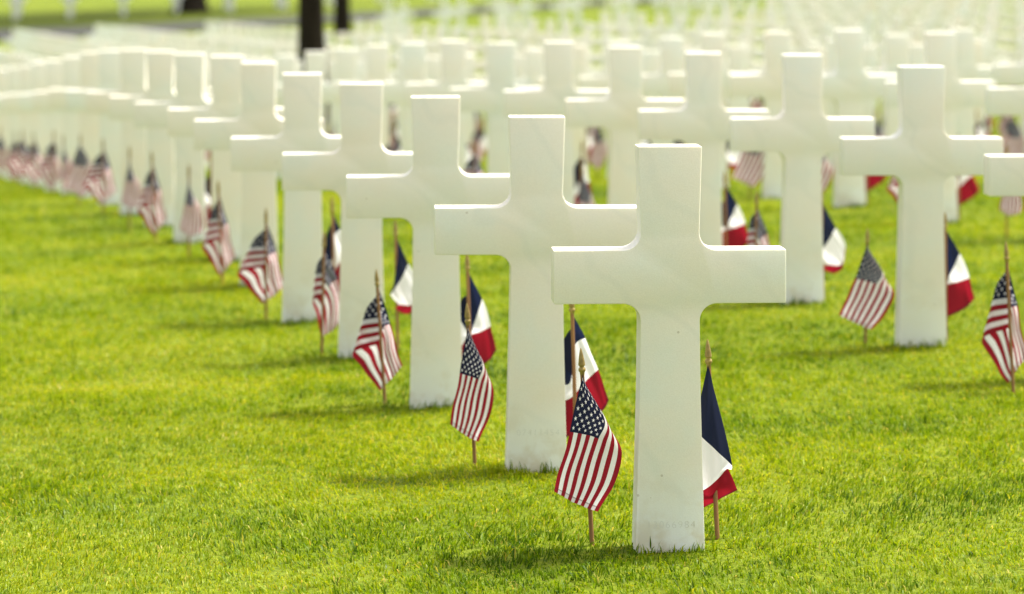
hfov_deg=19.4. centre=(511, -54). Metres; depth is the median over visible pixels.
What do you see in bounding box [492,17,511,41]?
marble cross
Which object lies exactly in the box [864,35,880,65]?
marble cross
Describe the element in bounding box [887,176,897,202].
american flag
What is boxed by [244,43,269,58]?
marble cross
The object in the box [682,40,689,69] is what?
marble cross
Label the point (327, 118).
french flag
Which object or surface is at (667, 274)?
marble cross
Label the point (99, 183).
american flag
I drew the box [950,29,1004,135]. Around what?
marble cross
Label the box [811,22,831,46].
marble cross
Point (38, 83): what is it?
marble cross
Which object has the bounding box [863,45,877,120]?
marble cross
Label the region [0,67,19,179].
marble cross
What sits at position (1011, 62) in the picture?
marble cross
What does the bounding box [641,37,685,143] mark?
marble cross
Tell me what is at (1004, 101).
marble cross
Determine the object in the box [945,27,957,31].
marble cross
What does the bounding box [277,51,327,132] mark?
marble cross
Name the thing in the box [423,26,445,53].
marble cross
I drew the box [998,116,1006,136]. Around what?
american flag
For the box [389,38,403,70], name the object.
marble cross
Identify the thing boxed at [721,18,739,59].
marble cross
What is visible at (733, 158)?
french flag
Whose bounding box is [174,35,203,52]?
marble cross
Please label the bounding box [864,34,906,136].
marble cross
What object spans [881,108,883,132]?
french flag
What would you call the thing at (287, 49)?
marble cross
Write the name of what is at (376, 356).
american flag
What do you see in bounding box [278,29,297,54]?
marble cross
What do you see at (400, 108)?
marble cross
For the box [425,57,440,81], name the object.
marble cross
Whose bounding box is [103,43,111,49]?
marble cross
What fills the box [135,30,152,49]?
marble cross
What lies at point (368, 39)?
marble cross
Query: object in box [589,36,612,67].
marble cross
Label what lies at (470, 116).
marble cross
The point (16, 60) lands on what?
marble cross
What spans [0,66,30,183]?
marble cross
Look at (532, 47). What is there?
marble cross
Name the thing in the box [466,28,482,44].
marble cross
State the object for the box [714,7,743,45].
marble cross
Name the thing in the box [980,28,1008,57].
marble cross
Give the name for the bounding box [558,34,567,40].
marble cross
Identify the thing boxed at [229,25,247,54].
marble cross
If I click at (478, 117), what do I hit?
american flag
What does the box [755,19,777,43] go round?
marble cross
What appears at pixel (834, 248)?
french flag
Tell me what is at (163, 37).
marble cross
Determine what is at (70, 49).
marble cross
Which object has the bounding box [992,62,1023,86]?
marble cross
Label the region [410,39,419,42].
marble cross
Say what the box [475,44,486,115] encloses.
marble cross
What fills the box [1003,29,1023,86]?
marble cross
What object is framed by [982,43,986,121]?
marble cross
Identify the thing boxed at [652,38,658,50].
marble cross
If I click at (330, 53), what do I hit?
marble cross
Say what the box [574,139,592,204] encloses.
french flag
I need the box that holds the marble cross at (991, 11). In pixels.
[973,7,1008,46]
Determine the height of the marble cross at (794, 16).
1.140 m
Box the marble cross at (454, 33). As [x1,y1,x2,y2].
[439,27,459,48]
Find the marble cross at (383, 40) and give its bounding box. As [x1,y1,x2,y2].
[379,37,392,53]
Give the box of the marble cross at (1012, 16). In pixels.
[1004,0,1023,21]
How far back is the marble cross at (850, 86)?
16.88 m
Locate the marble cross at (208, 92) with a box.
[206,61,247,95]
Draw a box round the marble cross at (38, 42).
[26,33,40,58]
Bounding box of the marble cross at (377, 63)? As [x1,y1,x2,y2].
[336,45,392,147]
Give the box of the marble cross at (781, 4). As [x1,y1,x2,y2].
[775,0,801,21]
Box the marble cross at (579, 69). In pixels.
[538,45,586,171]
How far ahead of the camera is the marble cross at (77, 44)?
58.88 m
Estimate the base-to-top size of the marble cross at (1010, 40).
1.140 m
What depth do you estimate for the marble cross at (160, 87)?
16.99 m
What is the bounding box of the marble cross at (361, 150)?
[282,83,412,357]
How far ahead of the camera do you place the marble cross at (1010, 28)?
48.08 m
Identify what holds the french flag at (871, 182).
on the lawn at (54, 12)
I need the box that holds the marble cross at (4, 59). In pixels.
[0,51,10,67]
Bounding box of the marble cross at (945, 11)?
[926,0,956,31]
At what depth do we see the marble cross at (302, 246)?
12.05 m
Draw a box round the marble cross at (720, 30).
[715,28,726,45]
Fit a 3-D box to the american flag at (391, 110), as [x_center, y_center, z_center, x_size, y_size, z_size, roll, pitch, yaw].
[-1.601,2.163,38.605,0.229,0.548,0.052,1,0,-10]
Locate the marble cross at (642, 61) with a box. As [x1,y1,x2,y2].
[641,49,646,95]
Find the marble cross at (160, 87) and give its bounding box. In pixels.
[109,51,211,227]
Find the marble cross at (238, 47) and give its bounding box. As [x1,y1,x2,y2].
[222,40,244,55]
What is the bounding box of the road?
[0,0,661,39]
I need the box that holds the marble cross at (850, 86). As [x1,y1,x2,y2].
[822,29,896,207]
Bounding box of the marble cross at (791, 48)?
[790,43,792,53]
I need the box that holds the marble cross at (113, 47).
[109,45,118,49]
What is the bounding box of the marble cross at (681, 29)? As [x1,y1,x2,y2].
[664,15,689,39]
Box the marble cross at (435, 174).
[346,95,509,408]
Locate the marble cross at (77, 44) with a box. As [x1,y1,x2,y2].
[64,39,82,55]
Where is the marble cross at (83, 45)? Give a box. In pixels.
[70,40,89,55]
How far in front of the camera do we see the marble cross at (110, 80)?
19.38 m
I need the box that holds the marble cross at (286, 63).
[275,55,296,179]
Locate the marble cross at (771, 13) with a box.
[755,8,786,31]
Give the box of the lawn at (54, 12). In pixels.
[0,0,1023,593]
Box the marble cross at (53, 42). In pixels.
[41,35,58,59]
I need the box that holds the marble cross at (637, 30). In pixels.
[631,13,655,39]
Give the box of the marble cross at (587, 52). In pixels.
[586,47,602,69]
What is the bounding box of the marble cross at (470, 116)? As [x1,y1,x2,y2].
[466,55,475,146]
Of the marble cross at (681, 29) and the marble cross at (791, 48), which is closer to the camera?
the marble cross at (791, 48)
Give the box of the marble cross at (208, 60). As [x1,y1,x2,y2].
[205,56,210,88]
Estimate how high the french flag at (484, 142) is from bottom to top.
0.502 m
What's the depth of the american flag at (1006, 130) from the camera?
24.18 m
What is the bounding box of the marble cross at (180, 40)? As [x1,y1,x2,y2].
[166,33,193,50]
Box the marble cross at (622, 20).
[611,12,635,37]
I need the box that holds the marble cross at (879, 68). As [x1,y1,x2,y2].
[877,44,883,123]
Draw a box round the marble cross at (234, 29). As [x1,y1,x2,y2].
[221,23,247,52]
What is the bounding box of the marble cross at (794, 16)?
[778,10,810,48]
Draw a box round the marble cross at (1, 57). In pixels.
[0,50,5,65]
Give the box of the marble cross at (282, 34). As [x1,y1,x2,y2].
[267,28,287,54]
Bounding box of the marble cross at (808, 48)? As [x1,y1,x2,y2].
[805,44,818,53]
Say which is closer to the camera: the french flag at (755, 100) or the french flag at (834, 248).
the french flag at (834, 248)
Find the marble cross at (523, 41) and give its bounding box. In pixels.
[517,32,528,54]
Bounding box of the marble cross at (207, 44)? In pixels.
[193,37,222,52]
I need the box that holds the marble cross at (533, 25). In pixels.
[518,19,538,45]
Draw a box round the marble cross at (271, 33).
[257,27,276,57]
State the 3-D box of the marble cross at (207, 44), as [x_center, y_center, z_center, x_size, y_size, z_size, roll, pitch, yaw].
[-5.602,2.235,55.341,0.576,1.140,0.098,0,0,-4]
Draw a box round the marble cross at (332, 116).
[327,60,335,135]
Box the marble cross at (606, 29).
[591,23,620,67]
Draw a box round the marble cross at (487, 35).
[476,30,492,75]
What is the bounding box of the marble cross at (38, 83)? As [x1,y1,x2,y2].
[5,62,45,186]
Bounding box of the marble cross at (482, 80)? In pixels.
[474,55,487,139]
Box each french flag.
[205,150,211,226]
[325,196,340,289]
[326,108,328,132]
[390,111,398,138]
[391,220,412,350]
[394,123,400,151]
[460,255,495,363]
[466,143,471,161]
[479,117,487,153]
[564,304,608,437]
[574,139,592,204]
[586,127,592,174]
[701,339,736,539]
[722,170,747,245]
[726,141,741,186]
[750,97,756,108]
[822,191,845,299]
[865,175,885,205]
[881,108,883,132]
[944,212,974,339]
[956,134,979,220]
[975,108,983,135]
[983,115,990,135]
[988,115,992,129]
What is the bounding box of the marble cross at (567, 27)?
[551,21,579,40]
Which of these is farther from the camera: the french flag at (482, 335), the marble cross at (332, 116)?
the marble cross at (332, 116)
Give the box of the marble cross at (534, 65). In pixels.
[514,49,543,86]
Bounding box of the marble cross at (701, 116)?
[638,52,768,245]
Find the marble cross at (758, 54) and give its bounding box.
[754,31,795,58]
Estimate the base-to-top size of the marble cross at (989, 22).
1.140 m
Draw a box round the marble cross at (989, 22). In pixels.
[975,17,1009,46]
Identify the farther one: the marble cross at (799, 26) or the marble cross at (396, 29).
the marble cross at (396, 29)
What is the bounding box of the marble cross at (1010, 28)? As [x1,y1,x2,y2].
[1003,8,1023,60]
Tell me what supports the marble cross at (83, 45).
on the lawn at (54, 12)
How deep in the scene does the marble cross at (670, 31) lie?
46.87 m
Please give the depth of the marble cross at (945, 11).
56.48 m
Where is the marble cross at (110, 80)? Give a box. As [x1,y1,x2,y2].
[66,50,120,204]
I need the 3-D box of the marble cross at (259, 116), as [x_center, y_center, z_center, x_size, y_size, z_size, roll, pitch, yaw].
[-1.133,1.089,13.433,0.576,1.140,0.098,0,0,-3]
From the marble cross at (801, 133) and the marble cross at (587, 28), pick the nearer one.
the marble cross at (801, 133)
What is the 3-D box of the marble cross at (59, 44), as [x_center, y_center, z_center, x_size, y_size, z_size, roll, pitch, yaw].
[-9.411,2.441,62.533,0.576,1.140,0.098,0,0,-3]
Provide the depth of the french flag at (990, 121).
30.23 m
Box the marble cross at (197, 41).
[182,35,203,52]
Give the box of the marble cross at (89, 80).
[49,52,99,198]
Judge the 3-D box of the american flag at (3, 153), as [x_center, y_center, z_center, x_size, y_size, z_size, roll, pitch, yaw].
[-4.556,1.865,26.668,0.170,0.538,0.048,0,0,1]
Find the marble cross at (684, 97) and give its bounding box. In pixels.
[683,50,700,102]
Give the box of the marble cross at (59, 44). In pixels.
[46,36,64,59]
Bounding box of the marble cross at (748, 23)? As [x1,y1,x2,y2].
[731,18,762,61]
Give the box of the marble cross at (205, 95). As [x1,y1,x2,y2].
[204,63,211,170]
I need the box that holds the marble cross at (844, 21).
[832,12,861,33]
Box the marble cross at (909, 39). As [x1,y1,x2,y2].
[906,36,911,65]
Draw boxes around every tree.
[170,0,209,13]
[297,0,329,128]
[333,0,351,33]
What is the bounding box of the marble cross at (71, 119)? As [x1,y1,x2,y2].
[33,56,79,194]
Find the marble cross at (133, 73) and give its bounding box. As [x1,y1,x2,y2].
[86,49,146,214]
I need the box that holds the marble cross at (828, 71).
[823,39,834,169]
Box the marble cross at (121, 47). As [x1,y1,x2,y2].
[118,46,126,49]
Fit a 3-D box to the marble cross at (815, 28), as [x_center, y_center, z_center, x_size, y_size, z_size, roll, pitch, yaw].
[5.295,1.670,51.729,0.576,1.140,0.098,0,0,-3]
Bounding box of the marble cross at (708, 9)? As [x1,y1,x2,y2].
[693,5,720,30]
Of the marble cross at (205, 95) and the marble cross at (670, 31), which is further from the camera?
the marble cross at (670, 31)
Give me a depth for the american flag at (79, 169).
19.45 m
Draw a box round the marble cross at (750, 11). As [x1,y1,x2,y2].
[734,7,765,60]
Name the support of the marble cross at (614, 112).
on the lawn at (54, 12)
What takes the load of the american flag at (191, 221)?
on the lawn at (54, 12)
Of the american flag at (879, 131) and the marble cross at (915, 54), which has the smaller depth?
the american flag at (879, 131)
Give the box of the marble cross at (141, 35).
[128,29,144,46]
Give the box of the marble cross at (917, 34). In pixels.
[911,25,923,43]
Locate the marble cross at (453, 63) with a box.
[406,41,486,170]
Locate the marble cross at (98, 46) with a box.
[94,42,102,51]
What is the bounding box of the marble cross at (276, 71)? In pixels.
[271,60,276,106]
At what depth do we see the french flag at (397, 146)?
20.60 m
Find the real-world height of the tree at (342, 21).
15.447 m
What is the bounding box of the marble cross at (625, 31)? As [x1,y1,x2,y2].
[613,25,642,41]
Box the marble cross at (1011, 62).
[1002,38,1022,63]
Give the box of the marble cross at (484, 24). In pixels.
[475,16,496,59]
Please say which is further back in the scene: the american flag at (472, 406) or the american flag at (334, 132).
the american flag at (334, 132)
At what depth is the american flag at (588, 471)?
7.45 m
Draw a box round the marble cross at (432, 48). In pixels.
[428,41,437,56]
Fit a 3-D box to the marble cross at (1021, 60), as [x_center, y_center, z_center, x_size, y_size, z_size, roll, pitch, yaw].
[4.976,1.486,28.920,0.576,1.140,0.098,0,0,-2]
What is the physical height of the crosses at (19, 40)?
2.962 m
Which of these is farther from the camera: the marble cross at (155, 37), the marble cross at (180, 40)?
the marble cross at (155, 37)
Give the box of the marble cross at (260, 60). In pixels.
[251,59,269,61]
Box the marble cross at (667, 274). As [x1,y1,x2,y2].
[551,144,785,552]
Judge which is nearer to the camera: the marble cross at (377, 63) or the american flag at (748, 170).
the american flag at (748, 170)
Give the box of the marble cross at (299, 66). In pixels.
[276,61,302,84]
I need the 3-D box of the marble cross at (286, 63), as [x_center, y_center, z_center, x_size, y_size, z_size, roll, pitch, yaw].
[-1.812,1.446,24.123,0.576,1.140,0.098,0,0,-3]
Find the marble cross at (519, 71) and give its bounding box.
[514,55,525,80]
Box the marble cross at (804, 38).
[793,32,810,53]
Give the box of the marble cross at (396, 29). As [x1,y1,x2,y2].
[382,23,406,70]
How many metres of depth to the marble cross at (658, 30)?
54.07 m
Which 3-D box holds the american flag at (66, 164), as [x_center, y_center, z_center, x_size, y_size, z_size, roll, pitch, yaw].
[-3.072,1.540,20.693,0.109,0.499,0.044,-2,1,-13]
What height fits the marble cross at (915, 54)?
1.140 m
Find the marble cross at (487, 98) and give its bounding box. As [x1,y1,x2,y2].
[450,42,541,173]
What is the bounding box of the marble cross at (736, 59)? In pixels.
[726,46,745,163]
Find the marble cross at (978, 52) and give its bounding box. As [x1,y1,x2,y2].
[974,40,982,128]
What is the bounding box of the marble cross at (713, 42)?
[668,33,758,188]
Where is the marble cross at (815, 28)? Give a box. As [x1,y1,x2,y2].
[804,10,835,37]
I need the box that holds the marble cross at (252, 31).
[239,25,257,54]
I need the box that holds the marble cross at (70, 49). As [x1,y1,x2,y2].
[58,37,76,56]
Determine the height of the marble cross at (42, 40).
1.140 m
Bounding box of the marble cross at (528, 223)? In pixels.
[434,115,636,472]
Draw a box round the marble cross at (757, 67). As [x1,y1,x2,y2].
[752,63,763,71]
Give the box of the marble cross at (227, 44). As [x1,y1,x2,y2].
[211,38,243,55]
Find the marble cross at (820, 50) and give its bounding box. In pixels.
[812,47,826,116]
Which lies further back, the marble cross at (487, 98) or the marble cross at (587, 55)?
the marble cross at (587, 55)
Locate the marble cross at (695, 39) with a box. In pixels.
[690,28,700,49]
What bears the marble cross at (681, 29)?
on the lawn at (54, 12)
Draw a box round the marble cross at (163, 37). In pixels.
[149,31,167,49]
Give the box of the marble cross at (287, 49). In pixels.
[270,45,292,61]
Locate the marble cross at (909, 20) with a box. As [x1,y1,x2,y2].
[891,3,921,29]
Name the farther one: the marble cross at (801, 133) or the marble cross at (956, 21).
the marble cross at (956, 21)
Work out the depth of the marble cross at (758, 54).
42.06 m
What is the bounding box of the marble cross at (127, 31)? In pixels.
[115,28,130,46]
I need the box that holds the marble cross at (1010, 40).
[1003,18,1023,86]
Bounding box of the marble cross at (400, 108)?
[399,59,401,143]
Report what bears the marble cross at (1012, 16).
on the lawn at (54, 12)
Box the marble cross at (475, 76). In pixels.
[466,54,485,77]
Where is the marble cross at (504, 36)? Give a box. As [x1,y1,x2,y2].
[500,31,518,47]
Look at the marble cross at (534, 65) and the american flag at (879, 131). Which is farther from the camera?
the marble cross at (534, 65)
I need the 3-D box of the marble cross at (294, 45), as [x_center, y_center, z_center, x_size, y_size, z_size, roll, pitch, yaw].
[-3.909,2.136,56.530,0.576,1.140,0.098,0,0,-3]
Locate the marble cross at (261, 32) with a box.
[248,26,267,44]
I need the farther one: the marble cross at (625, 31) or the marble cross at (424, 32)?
the marble cross at (424, 32)
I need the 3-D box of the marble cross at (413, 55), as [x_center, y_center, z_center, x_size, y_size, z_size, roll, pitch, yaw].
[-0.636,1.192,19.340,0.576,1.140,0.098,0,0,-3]
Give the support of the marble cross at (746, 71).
on the lawn at (54, 12)
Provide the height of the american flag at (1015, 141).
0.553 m
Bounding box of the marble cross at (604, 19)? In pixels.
[592,11,617,51]
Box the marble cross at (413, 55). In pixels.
[369,43,435,151]
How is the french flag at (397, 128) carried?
on the lawn at (54, 12)
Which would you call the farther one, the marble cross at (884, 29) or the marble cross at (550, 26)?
the marble cross at (550, 26)
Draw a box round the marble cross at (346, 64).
[321,48,357,135]
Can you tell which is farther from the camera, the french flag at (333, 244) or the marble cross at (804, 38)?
the marble cross at (804, 38)
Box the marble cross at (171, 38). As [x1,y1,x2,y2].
[157,32,176,50]
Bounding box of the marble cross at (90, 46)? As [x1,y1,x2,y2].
[76,41,95,55]
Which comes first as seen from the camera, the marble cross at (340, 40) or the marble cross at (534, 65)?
the marble cross at (534, 65)
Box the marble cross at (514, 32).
[509,18,528,45]
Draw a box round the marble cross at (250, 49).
[244,41,267,57]
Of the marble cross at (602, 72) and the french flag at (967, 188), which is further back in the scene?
the marble cross at (602, 72)
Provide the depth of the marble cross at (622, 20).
56.46 m
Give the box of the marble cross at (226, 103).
[168,55,283,260]
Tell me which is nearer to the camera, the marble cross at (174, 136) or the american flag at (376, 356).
the american flag at (376, 356)
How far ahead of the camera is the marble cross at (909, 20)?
52.87 m
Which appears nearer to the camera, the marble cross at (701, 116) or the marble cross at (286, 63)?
the marble cross at (701, 116)
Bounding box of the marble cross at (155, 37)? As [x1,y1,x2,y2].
[142,31,159,50]
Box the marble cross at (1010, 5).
[1005,1,1015,9]
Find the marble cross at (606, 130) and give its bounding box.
[605,52,608,155]
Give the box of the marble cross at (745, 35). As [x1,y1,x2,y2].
[726,30,762,60]
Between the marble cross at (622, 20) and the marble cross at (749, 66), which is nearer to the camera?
the marble cross at (749, 66)
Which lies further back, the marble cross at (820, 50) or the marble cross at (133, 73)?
the marble cross at (820, 50)
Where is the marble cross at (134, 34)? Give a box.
[122,28,138,45]
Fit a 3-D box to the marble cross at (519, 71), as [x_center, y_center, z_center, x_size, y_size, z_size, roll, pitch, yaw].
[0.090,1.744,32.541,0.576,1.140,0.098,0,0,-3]
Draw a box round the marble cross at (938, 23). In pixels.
[918,5,950,31]
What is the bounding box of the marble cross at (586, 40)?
[580,35,601,67]
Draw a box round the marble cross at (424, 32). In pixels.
[409,25,433,53]
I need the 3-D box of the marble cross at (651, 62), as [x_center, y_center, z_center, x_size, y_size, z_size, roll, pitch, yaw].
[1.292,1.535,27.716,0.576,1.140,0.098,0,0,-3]
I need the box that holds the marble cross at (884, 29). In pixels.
[875,24,889,66]
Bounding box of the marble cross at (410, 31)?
[404,24,419,42]
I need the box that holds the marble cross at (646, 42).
[637,26,652,50]
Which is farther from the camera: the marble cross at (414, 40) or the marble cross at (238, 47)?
the marble cross at (238, 47)
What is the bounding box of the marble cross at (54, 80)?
[18,60,62,190]
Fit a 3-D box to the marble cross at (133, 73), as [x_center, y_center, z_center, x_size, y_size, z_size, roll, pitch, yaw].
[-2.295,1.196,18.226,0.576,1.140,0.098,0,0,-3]
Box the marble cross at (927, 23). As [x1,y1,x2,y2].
[908,16,932,35]
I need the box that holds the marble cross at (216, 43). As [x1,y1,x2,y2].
[201,38,221,55]
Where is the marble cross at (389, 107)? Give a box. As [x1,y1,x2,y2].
[388,59,389,127]
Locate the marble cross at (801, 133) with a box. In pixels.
[729,54,874,303]
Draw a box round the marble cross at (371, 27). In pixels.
[359,21,378,44]
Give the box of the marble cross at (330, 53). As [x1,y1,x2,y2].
[326,48,335,82]
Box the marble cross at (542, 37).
[538,33,548,48]
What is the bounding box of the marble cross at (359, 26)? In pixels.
[345,20,365,48]
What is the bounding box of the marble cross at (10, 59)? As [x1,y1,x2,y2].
[0,53,17,68]
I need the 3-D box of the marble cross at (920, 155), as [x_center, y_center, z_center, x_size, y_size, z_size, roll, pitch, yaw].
[1.462,0.997,10.728,0.576,1.140,0.098,0,0,-3]
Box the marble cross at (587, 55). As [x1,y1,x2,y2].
[586,54,588,128]
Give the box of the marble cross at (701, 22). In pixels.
[685,17,714,38]
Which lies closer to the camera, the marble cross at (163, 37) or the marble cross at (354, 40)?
the marble cross at (354, 40)
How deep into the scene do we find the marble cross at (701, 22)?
51.69 m
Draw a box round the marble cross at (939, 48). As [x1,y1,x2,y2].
[884,32,995,222]
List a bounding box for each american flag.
[0,127,6,169]
[5,131,17,182]
[8,129,26,185]
[21,132,41,190]
[39,130,59,193]
[59,134,71,197]
[62,133,91,205]
[84,139,115,212]
[122,146,141,226]
[138,150,166,239]
[180,165,202,256]
[202,180,234,283]
[237,208,282,319]
[313,231,339,353]
[332,122,335,135]
[352,269,401,403]
[385,130,393,151]
[389,104,395,124]
[389,118,393,149]
[450,303,493,468]
[463,140,482,173]
[469,119,482,161]
[475,112,483,131]
[554,348,621,545]
[577,161,594,204]
[589,127,606,176]
[591,127,600,143]
[673,140,683,143]
[732,152,762,197]
[747,190,769,245]
[756,97,763,108]
[822,155,833,191]
[839,228,893,344]
[874,106,883,136]
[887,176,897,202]
[982,242,1023,392]
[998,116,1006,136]
[999,143,1022,238]
[1002,116,1010,147]
[1003,116,1023,153]
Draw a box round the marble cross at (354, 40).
[350,34,362,59]
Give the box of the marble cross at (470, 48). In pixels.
[466,43,484,74]
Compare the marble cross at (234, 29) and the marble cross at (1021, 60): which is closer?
the marble cross at (1021, 60)
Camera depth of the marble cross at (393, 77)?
38.49 m
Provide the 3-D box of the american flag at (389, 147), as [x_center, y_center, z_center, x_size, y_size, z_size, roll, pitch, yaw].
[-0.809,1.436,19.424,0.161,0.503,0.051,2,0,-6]
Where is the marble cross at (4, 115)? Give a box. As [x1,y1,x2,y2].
[0,69,7,177]
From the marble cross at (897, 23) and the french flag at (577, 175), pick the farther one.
the marble cross at (897, 23)
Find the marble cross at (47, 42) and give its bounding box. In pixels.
[35,34,52,58]
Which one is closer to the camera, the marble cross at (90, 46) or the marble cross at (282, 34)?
the marble cross at (90, 46)
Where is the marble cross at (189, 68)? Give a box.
[134,53,211,243]
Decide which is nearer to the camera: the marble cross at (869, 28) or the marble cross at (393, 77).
the marble cross at (393, 77)
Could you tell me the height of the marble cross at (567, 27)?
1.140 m
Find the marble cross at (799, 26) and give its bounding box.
[790,21,816,50]
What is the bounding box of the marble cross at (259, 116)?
[194,62,322,286]
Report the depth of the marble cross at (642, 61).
34.88 m
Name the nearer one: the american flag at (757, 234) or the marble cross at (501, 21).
the american flag at (757, 234)
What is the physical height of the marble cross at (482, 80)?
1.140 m
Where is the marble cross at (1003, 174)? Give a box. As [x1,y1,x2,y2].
[984,154,1023,195]
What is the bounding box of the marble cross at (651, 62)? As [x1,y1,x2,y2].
[643,51,659,143]
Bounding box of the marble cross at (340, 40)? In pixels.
[326,33,349,47]
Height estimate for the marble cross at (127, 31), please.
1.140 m
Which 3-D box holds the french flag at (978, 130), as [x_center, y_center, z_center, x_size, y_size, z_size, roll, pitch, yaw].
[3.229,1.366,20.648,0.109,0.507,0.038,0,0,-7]
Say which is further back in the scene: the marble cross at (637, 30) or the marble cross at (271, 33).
the marble cross at (271, 33)
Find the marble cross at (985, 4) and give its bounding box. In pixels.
[980,0,1009,33]
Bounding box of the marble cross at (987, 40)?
[976,36,1008,65]
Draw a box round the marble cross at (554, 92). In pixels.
[503,41,608,204]
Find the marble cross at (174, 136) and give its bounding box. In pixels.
[174,70,174,163]
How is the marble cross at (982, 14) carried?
on the lawn at (54, 12)
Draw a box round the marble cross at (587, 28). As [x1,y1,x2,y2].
[571,23,600,67]
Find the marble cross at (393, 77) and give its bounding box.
[389,53,401,126]
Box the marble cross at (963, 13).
[946,6,980,28]
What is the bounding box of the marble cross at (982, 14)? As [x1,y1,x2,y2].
[977,0,1009,46]
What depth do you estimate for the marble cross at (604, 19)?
57.66 m
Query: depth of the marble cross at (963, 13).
50.48 m
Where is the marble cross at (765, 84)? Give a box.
[728,32,824,198]
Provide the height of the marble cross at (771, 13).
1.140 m
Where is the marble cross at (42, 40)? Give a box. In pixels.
[31,33,47,58]
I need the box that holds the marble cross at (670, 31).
[652,27,675,50]
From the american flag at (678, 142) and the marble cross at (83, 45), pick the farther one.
the marble cross at (83, 45)
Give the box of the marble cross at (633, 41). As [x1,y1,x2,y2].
[626,37,636,45]
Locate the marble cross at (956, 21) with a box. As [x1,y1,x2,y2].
[951,16,975,33]
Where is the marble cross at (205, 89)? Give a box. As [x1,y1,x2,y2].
[174,63,208,167]
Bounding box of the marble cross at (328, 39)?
[325,32,335,46]
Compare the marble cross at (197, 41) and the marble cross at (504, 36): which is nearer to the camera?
the marble cross at (504, 36)
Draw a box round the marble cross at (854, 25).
[849,23,859,28]
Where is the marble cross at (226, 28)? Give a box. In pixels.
[213,23,238,41]
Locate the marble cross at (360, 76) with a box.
[356,60,364,81]
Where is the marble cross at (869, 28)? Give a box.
[860,12,878,35]
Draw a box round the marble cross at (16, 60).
[14,54,23,66]
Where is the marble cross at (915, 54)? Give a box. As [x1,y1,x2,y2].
[908,44,923,65]
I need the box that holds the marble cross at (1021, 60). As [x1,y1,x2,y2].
[1019,41,1023,135]
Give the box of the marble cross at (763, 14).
[756,0,785,18]
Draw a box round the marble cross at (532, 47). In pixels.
[527,46,538,48]
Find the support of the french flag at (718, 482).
on the lawn at (54, 12)
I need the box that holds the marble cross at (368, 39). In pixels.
[357,35,372,57]
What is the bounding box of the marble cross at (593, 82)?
[579,41,656,179]
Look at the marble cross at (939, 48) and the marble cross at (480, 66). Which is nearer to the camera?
the marble cross at (939, 48)
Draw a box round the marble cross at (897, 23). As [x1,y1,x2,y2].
[890,14,910,35]
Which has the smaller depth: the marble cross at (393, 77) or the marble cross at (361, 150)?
the marble cross at (361, 150)
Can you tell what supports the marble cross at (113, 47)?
on the lawn at (54, 12)
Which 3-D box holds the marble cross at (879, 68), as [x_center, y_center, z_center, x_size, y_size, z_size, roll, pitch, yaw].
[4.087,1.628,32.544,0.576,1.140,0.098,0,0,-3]
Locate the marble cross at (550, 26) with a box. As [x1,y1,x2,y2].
[534,20,557,41]
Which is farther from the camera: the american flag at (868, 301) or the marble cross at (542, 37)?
the marble cross at (542, 37)
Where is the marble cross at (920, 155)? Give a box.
[839,65,1002,348]
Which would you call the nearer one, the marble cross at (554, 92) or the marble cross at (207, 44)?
the marble cross at (554, 92)
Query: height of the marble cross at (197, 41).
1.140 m
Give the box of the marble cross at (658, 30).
[653,14,664,37]
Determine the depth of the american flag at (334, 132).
31.39 m
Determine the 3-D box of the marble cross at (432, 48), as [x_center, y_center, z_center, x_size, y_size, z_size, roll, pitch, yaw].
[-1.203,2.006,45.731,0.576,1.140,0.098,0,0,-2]
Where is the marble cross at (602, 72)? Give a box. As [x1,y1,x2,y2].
[588,49,607,131]
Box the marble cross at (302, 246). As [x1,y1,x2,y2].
[231,73,340,323]
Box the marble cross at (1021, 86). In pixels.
[1005,37,1023,137]
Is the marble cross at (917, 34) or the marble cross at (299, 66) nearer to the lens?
the marble cross at (299, 66)
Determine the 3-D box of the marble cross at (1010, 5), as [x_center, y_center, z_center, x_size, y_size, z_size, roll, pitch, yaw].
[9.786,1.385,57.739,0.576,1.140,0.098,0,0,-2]
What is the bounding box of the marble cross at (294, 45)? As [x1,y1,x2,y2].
[289,43,297,49]
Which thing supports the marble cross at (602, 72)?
on the lawn at (54, 12)
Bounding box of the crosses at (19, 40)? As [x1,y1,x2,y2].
[4,0,1015,56]
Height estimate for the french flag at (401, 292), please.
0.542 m
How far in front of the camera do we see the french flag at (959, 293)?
10.84 m
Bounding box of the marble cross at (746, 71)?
[745,48,760,108]
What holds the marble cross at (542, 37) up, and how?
on the lawn at (54, 12)
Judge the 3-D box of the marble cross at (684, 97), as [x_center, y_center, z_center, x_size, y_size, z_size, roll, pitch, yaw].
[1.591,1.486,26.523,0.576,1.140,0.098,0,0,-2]
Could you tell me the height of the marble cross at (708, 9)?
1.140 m
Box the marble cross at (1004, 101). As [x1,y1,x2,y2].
[986,87,1023,115]
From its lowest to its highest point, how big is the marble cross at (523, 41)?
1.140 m
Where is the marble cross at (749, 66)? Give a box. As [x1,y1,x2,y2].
[725,42,763,108]
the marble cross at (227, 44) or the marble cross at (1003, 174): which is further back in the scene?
the marble cross at (227, 44)
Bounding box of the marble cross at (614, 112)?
[565,46,684,204]
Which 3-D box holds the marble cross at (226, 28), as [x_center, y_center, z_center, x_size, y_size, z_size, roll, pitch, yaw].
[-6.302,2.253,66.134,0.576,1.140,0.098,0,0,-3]
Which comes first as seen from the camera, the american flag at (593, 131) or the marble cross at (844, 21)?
the american flag at (593, 131)
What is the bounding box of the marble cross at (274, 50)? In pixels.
[269,44,279,60]
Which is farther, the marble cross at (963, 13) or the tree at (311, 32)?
the marble cross at (963, 13)

